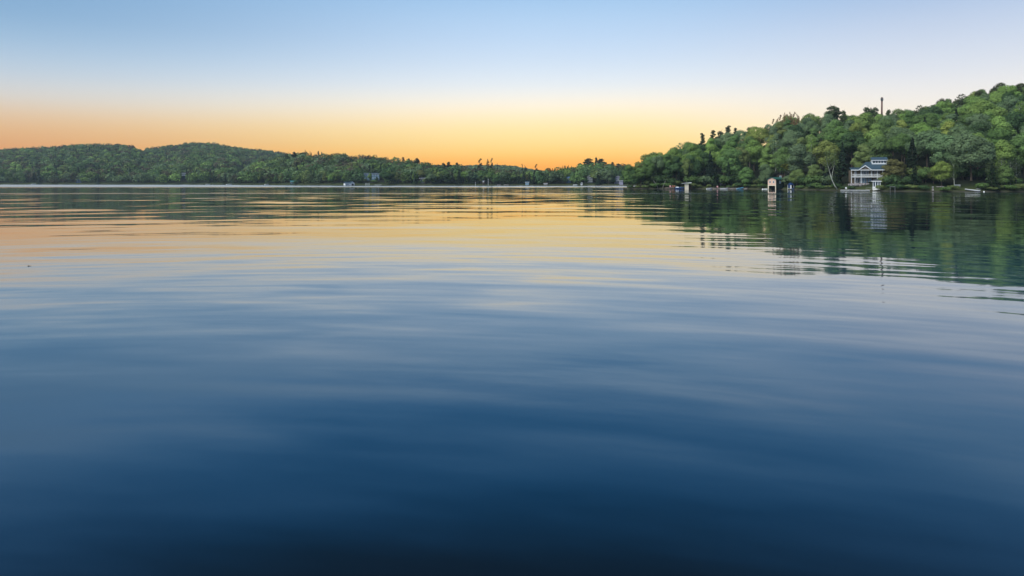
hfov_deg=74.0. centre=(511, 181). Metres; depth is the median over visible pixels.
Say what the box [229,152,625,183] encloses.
forest
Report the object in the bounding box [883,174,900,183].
bush
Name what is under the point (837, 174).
spruce tree
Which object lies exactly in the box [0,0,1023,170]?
sky
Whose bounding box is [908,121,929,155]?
broadleaf tree
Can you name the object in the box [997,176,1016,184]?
bush
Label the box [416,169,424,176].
broadleaf tree
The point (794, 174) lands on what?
broadleaf tree
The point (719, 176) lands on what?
bush
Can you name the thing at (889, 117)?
broadleaf tree
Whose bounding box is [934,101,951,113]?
broadleaf tree
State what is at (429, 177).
broadleaf tree
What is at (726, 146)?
broadleaf tree
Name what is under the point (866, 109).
pine tree
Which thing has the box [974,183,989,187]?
shrub
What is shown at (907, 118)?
broadleaf tree
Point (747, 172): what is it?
broadleaf tree
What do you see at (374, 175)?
shore house
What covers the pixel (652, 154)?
broadleaf tree
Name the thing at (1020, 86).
broadleaf tree
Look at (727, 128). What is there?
pine tree
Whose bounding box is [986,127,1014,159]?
broadleaf tree
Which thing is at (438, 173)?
broadleaf tree
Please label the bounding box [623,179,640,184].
bush
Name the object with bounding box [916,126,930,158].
broadleaf tree
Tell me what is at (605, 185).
dock
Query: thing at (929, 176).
broadleaf tree
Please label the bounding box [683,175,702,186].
bush
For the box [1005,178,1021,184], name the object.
bush
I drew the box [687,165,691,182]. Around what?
spruce tree
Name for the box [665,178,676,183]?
bush
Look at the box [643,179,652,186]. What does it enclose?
bush
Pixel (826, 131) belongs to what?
broadleaf tree
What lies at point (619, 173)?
broadleaf tree
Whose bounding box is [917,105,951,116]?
broadleaf tree
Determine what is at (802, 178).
bush
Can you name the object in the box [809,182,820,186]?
shrub
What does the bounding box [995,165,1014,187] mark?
broadleaf tree
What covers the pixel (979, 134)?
broadleaf tree
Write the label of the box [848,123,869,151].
broadleaf tree
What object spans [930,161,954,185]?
broadleaf tree
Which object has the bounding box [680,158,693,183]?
broadleaf tree
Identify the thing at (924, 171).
bush
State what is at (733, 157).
broadleaf tree
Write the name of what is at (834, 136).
broadleaf tree
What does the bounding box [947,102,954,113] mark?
broadleaf tree
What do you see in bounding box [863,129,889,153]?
broadleaf tree
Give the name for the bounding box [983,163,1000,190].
spruce tree
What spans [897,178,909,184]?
bush
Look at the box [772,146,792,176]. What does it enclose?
broadleaf tree
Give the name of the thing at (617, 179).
shore house
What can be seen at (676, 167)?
broadleaf tree
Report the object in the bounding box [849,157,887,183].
lake house
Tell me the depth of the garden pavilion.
287.15 m
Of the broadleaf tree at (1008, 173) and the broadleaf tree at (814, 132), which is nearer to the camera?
the broadleaf tree at (1008, 173)
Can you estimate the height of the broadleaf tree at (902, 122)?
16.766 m
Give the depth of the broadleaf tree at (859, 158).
311.10 m
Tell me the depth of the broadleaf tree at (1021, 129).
307.65 m
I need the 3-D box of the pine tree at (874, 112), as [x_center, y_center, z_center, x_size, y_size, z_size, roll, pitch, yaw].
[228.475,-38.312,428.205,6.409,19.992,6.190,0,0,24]
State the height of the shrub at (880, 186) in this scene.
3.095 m
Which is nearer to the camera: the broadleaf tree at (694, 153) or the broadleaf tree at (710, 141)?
the broadleaf tree at (694, 153)
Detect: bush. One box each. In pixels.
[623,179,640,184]
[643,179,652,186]
[652,175,664,182]
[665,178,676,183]
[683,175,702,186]
[697,175,712,185]
[712,174,724,185]
[717,175,729,185]
[721,176,738,183]
[781,175,792,183]
[794,175,805,183]
[806,175,821,182]
[820,175,841,184]
[877,175,893,184]
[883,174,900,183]
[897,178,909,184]
[904,166,926,177]
[904,175,921,186]
[918,167,930,182]
[952,166,975,177]
[958,168,977,177]
[969,169,984,177]
[980,166,996,176]
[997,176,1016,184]
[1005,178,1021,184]
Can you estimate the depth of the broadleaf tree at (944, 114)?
366.30 m
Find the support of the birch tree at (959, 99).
on the hillside
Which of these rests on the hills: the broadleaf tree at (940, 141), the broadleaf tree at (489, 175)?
the broadleaf tree at (489, 175)
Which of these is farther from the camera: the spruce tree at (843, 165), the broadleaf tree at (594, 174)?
the broadleaf tree at (594, 174)
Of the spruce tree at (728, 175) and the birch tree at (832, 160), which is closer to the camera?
the birch tree at (832, 160)
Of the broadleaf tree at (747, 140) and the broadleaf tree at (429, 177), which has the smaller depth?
the broadleaf tree at (747, 140)
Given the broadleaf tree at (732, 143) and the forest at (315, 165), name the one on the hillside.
the broadleaf tree at (732, 143)
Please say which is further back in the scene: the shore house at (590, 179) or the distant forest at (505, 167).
the distant forest at (505, 167)
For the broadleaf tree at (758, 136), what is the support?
on the hillside
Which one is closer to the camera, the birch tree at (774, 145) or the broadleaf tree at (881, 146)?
the broadleaf tree at (881, 146)
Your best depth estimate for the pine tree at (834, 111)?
441.69 m
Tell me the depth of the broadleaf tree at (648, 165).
382.33 m
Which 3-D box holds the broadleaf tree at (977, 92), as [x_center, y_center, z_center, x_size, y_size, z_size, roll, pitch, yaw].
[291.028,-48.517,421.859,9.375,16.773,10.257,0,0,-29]
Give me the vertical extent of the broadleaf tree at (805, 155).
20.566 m
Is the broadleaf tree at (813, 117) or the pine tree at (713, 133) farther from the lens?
the pine tree at (713, 133)
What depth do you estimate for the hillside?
319.10 m
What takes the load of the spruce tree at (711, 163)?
on the hillside
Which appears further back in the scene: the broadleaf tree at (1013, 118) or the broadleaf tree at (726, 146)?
the broadleaf tree at (726, 146)
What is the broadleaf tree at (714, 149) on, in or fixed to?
on the hillside
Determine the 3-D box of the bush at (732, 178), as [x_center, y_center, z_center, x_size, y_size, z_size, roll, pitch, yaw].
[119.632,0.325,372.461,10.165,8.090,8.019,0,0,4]
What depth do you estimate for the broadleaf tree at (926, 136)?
308.06 m
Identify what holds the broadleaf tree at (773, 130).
on the hillside
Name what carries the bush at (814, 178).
on the hillside
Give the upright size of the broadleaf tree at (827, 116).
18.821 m
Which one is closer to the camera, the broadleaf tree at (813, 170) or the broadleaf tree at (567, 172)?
the broadleaf tree at (813, 170)
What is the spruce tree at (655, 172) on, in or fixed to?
on the hillside
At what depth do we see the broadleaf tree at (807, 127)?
416.60 m
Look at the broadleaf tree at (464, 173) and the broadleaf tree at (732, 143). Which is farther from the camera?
the broadleaf tree at (464, 173)
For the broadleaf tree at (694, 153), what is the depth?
396.94 m
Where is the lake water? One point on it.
(408, 380)
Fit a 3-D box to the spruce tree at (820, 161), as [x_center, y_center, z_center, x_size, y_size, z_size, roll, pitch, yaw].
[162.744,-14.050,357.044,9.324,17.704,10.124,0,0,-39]
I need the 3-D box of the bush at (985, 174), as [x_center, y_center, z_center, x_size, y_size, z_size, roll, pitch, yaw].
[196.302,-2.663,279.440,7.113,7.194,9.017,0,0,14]
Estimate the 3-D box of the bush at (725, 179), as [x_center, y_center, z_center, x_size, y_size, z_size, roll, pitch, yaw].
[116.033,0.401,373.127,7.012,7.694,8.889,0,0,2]
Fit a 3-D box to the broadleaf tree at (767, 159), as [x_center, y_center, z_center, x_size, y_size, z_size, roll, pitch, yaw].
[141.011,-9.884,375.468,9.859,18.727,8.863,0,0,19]
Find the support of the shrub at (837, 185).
on the hillside
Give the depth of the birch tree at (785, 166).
352.34 m
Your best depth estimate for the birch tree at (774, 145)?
389.72 m
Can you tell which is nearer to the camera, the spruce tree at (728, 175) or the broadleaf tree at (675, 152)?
the spruce tree at (728, 175)
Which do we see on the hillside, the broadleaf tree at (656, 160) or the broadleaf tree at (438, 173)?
the broadleaf tree at (656, 160)
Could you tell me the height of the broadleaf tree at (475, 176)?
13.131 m
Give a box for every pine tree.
[583,158,593,165]
[699,133,705,145]
[710,130,715,138]
[724,125,730,136]
[826,106,840,118]
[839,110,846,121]
[862,107,870,113]
[871,107,878,115]
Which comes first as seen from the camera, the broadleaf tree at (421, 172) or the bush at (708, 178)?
the bush at (708, 178)
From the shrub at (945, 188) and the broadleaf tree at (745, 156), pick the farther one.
the broadleaf tree at (745, 156)
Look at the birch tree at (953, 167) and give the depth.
269.28 m
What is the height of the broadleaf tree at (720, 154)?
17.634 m
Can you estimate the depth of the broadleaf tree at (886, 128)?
368.23 m
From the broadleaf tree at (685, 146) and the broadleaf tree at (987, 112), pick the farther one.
the broadleaf tree at (685, 146)
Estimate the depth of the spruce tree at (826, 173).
319.06 m
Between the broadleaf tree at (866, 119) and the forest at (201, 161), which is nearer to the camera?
the broadleaf tree at (866, 119)
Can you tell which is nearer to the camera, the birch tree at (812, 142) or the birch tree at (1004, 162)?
the birch tree at (1004, 162)
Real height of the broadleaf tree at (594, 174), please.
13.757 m
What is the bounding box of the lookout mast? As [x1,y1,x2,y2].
[881,97,882,113]
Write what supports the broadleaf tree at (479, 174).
on the hills
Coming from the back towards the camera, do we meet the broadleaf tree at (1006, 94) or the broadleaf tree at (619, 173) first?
the broadleaf tree at (619, 173)
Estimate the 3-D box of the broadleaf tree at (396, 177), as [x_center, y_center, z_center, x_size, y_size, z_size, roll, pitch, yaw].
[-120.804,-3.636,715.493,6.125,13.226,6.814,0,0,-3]
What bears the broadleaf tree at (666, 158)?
on the hillside
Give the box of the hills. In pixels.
[0,162,636,185]
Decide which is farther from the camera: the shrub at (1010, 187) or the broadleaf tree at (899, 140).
the broadleaf tree at (899, 140)
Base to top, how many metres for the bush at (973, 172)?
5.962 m
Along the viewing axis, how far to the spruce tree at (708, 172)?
377.96 m
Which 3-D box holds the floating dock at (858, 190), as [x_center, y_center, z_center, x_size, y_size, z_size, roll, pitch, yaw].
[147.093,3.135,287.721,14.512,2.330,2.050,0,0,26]
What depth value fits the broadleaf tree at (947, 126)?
335.58 m
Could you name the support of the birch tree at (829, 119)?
on the hillside
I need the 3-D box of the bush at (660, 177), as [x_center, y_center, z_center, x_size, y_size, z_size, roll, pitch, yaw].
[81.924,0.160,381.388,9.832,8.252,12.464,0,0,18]
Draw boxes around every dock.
[588,185,623,185]
[840,187,876,190]
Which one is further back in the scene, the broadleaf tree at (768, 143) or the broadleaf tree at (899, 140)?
the broadleaf tree at (768, 143)
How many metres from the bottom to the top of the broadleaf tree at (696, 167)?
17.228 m
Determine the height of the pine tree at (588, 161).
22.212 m
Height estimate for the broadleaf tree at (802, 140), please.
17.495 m
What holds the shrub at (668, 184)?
on the hillside
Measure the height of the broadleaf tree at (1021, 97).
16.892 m
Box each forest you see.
[0,142,308,183]
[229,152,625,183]
[434,164,547,181]
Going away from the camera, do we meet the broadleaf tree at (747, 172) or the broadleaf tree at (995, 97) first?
the broadleaf tree at (747, 172)
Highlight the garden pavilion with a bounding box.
[871,179,881,189]
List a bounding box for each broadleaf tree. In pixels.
[335,171,342,182]
[379,170,393,183]
[394,172,399,180]
[403,171,413,182]
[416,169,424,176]
[425,173,436,180]
[436,171,445,178]
[440,169,449,182]
[453,171,461,180]
[457,171,467,179]
[466,170,471,183]
[471,172,477,182]
[477,170,484,179]
[486,171,494,179]
[491,174,500,181]
[502,172,511,183]
[510,171,517,179]
[538,171,544,183]
[565,169,572,175]
[590,171,602,179]
[602,170,614,183]
[616,170,623,177]
[621,164,634,182]
[628,169,637,187]
[631,167,651,187]
[633,161,643,185]
[641,152,657,164]
[641,158,654,175]
[651,154,664,172]
[660,153,674,176]
[662,148,682,162]
[662,162,672,178]
[668,155,685,179]
[680,151,702,174]
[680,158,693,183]
[681,141,701,152]
[684,154,701,176]
[686,144,702,153]
[692,148,701,157]
[699,152,710,174]
[704,144,719,163]
[705,138,714,150]
[705,140,722,164]
[714,148,730,174]
[715,132,734,147]
[715,147,742,176]
[719,145,734,153]
[725,135,741,147]
[734,130,747,142]
[735,146,750,167]
[738,166,754,187]
[740,136,758,166]
[743,126,769,144]
[744,139,763,170]
[758,147,776,169]
[758,164,775,183]
[764,126,781,143]
[765,134,780,154]
[769,121,788,134]
[771,122,786,138]
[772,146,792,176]
[779,129,803,149]
[782,115,799,122]
[783,119,792,128]
[783,124,804,137]
[786,143,816,171]
[788,168,804,188]
[793,137,812,160]
[797,117,813,134]
[798,113,819,130]
[802,121,821,136]
[805,135,816,147]
[806,128,819,155]
[806,164,822,176]
[811,140,839,167]
[817,126,837,140]
[820,114,832,132]
[825,126,851,155]
[826,119,843,130]
[837,130,868,166]
[843,119,854,130]
[846,112,882,130]
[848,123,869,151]
[850,143,874,167]
[862,135,892,159]
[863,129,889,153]
[868,124,880,136]
[874,114,883,121]
[875,119,894,150]
[879,115,897,133]
[880,159,906,176]
[884,126,920,161]
[887,113,900,124]
[888,132,917,163]
[891,108,906,117]
[896,119,907,128]
[898,111,914,125]
[903,112,913,127]
[904,129,942,166]
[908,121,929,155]
[910,112,938,128]
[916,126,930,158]
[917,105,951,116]
[923,127,947,154]
[925,133,964,164]
[927,170,939,183]
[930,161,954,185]
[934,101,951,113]
[936,112,955,122]
[936,113,962,127]
[939,118,959,131]
[940,121,954,134]
[946,98,956,110]
[946,132,997,180]
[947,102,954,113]
[947,124,967,136]
[956,112,976,127]
[957,95,984,123]
[959,130,972,157]
[966,99,1008,116]
[966,113,994,133]
[966,121,999,137]
[966,132,992,168]
[974,90,987,95]
[979,110,994,123]
[980,93,994,104]
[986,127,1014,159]
[988,82,1006,94]
[988,91,1005,103]
[989,115,1016,139]
[992,139,1016,167]
[995,95,1022,115]
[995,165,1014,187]
[996,85,1017,97]
[996,92,1017,107]
[997,111,1023,135]
[1009,132,1023,165]
[1010,85,1022,96]
[1012,126,1023,145]
[1015,83,1023,94]
[1017,95,1023,106]
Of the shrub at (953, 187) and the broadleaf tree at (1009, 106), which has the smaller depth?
the shrub at (953, 187)
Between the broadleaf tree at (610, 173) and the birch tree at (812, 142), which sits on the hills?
the broadleaf tree at (610, 173)
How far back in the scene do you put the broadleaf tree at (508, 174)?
713.84 m
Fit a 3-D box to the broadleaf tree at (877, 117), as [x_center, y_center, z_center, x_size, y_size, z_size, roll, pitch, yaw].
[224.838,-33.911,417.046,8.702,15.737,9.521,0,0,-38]
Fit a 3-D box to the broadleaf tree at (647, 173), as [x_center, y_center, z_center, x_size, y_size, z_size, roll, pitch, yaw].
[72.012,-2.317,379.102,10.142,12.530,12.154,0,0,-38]
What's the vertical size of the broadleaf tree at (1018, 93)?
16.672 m
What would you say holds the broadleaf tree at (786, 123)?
on the hillside
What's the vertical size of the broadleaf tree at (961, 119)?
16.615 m
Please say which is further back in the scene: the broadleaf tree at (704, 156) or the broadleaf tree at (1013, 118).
the broadleaf tree at (704, 156)
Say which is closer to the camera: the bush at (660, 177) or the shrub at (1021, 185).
the shrub at (1021, 185)
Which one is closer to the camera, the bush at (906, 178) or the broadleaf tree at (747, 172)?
the bush at (906, 178)
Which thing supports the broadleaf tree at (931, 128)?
on the hillside
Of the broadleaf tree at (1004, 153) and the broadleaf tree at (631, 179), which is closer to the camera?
the broadleaf tree at (1004, 153)
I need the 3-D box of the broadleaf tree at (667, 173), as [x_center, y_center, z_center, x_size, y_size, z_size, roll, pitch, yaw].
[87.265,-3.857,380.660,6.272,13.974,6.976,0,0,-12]
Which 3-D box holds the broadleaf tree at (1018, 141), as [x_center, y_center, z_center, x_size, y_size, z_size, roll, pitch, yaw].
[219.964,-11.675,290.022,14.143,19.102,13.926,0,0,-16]
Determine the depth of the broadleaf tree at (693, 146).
431.47 m
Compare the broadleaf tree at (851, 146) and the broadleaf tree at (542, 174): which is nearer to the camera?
the broadleaf tree at (851, 146)
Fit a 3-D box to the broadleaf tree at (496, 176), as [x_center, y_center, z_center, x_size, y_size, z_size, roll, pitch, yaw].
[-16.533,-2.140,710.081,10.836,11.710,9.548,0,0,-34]
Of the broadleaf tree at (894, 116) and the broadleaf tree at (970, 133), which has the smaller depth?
the broadleaf tree at (970, 133)
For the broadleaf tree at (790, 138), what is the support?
on the hillside
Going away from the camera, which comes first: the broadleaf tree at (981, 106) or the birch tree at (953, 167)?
the birch tree at (953, 167)
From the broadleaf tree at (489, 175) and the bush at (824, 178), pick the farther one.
the broadleaf tree at (489, 175)
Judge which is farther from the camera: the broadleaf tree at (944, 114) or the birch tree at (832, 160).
the broadleaf tree at (944, 114)
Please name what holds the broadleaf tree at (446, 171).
on the hills
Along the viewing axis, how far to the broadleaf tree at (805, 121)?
434.09 m
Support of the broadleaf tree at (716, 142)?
on the hillside
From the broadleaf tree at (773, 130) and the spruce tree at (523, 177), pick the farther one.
the spruce tree at (523, 177)
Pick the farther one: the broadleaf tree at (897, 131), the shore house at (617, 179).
the shore house at (617, 179)
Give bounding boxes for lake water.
[0,184,1023,575]
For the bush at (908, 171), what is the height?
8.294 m
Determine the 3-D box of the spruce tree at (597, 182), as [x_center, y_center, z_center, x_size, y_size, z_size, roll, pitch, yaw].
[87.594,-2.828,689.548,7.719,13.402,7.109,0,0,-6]
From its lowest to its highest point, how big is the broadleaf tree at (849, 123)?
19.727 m
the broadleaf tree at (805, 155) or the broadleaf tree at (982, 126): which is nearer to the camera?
the broadleaf tree at (982, 126)
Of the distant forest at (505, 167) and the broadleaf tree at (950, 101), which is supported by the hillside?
the broadleaf tree at (950, 101)
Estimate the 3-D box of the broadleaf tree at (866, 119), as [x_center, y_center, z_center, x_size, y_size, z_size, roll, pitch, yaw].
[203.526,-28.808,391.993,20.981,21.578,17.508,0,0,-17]
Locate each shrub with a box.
[661,182,673,186]
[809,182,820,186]
[831,183,842,186]
[875,185,885,188]
[885,184,904,188]
[917,185,929,190]
[939,187,951,189]
[947,185,959,189]
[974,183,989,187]
[1001,184,1016,190]
[1013,183,1023,188]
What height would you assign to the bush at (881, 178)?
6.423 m
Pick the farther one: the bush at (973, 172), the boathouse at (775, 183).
the boathouse at (775, 183)
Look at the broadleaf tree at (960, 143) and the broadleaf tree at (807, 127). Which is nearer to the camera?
the broadleaf tree at (960, 143)
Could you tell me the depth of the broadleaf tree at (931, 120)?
364.04 m
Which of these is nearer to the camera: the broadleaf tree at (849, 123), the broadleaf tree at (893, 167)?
the broadleaf tree at (893, 167)
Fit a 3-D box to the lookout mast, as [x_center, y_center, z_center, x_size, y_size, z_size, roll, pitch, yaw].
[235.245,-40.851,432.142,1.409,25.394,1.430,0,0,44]
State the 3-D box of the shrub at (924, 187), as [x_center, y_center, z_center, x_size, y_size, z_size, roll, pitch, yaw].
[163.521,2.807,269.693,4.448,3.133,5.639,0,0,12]
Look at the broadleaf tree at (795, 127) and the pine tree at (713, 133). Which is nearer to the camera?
the broadleaf tree at (795, 127)
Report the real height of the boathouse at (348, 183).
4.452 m
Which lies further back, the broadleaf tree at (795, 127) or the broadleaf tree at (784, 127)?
the broadleaf tree at (784, 127)
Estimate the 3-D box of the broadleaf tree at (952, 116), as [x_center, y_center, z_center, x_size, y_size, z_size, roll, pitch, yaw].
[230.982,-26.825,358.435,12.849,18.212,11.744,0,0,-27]
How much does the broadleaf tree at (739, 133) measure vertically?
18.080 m
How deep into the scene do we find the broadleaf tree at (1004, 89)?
411.28 m
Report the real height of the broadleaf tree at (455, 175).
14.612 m
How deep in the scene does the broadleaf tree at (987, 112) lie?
345.84 m
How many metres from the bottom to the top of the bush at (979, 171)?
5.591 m
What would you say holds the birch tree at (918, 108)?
on the hillside
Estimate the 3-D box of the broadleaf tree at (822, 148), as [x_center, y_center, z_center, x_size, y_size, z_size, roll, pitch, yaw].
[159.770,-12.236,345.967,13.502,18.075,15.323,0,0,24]
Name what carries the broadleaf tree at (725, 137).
on the hillside
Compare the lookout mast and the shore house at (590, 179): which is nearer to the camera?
the lookout mast
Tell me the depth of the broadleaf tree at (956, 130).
323.10 m
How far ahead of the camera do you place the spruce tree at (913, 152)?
292.99 m
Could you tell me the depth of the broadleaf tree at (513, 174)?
712.54 m
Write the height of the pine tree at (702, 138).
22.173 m
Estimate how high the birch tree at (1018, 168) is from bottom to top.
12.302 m
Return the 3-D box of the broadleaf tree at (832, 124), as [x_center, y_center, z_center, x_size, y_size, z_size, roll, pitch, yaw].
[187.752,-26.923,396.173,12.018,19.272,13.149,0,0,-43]
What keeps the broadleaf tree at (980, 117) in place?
on the hillside
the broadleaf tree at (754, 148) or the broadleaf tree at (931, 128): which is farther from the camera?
the broadleaf tree at (754, 148)
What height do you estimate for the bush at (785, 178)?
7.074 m
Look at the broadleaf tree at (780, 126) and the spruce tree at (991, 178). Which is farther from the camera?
the broadleaf tree at (780, 126)
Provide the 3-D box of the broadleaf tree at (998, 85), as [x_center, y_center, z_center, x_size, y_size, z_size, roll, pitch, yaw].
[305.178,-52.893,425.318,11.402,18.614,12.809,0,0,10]
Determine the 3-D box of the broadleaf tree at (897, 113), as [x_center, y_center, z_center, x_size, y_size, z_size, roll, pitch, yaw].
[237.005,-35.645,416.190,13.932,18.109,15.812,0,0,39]
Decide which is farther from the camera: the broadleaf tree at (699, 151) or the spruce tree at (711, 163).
the broadleaf tree at (699, 151)
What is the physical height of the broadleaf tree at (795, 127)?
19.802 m
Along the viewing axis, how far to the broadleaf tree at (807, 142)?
387.06 m
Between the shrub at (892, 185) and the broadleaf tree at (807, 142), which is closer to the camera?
the shrub at (892, 185)
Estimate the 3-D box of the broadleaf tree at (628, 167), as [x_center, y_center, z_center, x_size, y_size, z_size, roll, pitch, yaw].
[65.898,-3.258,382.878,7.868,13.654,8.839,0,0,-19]
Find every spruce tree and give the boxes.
[521,171,525,182]
[531,170,537,184]
[595,173,600,184]
[652,163,658,182]
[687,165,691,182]
[704,151,714,178]
[706,163,711,183]
[712,166,718,187]
[724,162,733,184]
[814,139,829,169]
[821,167,830,185]
[833,160,841,183]
[836,142,848,175]
[905,137,918,175]
[909,159,920,184]
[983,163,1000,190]
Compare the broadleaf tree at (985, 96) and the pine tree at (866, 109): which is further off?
the pine tree at (866, 109)
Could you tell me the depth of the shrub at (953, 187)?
267.09 m
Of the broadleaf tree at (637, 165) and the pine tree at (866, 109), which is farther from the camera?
the pine tree at (866, 109)
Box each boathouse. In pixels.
[343,182,354,184]
[766,177,783,189]
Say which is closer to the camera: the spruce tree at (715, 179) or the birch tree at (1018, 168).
the birch tree at (1018, 168)
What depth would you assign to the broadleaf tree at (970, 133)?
307.36 m
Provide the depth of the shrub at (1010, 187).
266.00 m
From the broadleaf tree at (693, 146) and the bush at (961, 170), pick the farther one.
the broadleaf tree at (693, 146)
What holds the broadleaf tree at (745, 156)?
on the hillside
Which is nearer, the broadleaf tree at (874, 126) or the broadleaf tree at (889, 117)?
the broadleaf tree at (874, 126)
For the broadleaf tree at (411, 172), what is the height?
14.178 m
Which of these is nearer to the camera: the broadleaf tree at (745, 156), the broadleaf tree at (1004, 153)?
the broadleaf tree at (1004, 153)
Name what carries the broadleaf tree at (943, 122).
on the hillside
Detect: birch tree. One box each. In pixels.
[769,135,782,170]
[781,161,804,172]
[804,134,815,164]
[824,151,838,188]
[825,115,837,126]
[913,105,924,115]
[950,159,959,179]
[952,94,968,106]
[994,158,1006,184]
[1007,160,1015,172]
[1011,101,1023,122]
[1011,159,1022,176]
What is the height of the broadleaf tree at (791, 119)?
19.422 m
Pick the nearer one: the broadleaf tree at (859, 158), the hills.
the broadleaf tree at (859, 158)
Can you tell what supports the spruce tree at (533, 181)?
on the hills
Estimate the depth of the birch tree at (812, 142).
368.97 m
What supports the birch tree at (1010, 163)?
on the hillside
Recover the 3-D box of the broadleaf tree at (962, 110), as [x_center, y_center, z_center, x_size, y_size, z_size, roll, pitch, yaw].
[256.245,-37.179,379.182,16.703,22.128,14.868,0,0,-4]
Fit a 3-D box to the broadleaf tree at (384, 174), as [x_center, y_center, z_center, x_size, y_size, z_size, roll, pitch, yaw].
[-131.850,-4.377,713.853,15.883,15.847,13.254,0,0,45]
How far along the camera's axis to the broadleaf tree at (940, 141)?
293.19 m
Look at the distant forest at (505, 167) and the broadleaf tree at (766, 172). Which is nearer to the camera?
the broadleaf tree at (766, 172)
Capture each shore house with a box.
[364,173,378,179]
[587,176,592,182]
[615,176,619,183]
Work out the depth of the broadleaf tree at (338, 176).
739.47 m
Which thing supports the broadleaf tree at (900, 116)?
on the hillside
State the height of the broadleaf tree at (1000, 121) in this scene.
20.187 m
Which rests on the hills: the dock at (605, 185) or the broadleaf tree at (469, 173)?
the broadleaf tree at (469, 173)
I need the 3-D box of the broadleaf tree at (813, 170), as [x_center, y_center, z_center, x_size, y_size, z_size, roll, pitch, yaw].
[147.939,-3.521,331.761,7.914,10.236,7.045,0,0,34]
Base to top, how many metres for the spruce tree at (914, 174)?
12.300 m
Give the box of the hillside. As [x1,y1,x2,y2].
[627,134,1023,191]
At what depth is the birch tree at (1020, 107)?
357.71 m
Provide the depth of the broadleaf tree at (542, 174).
708.15 m

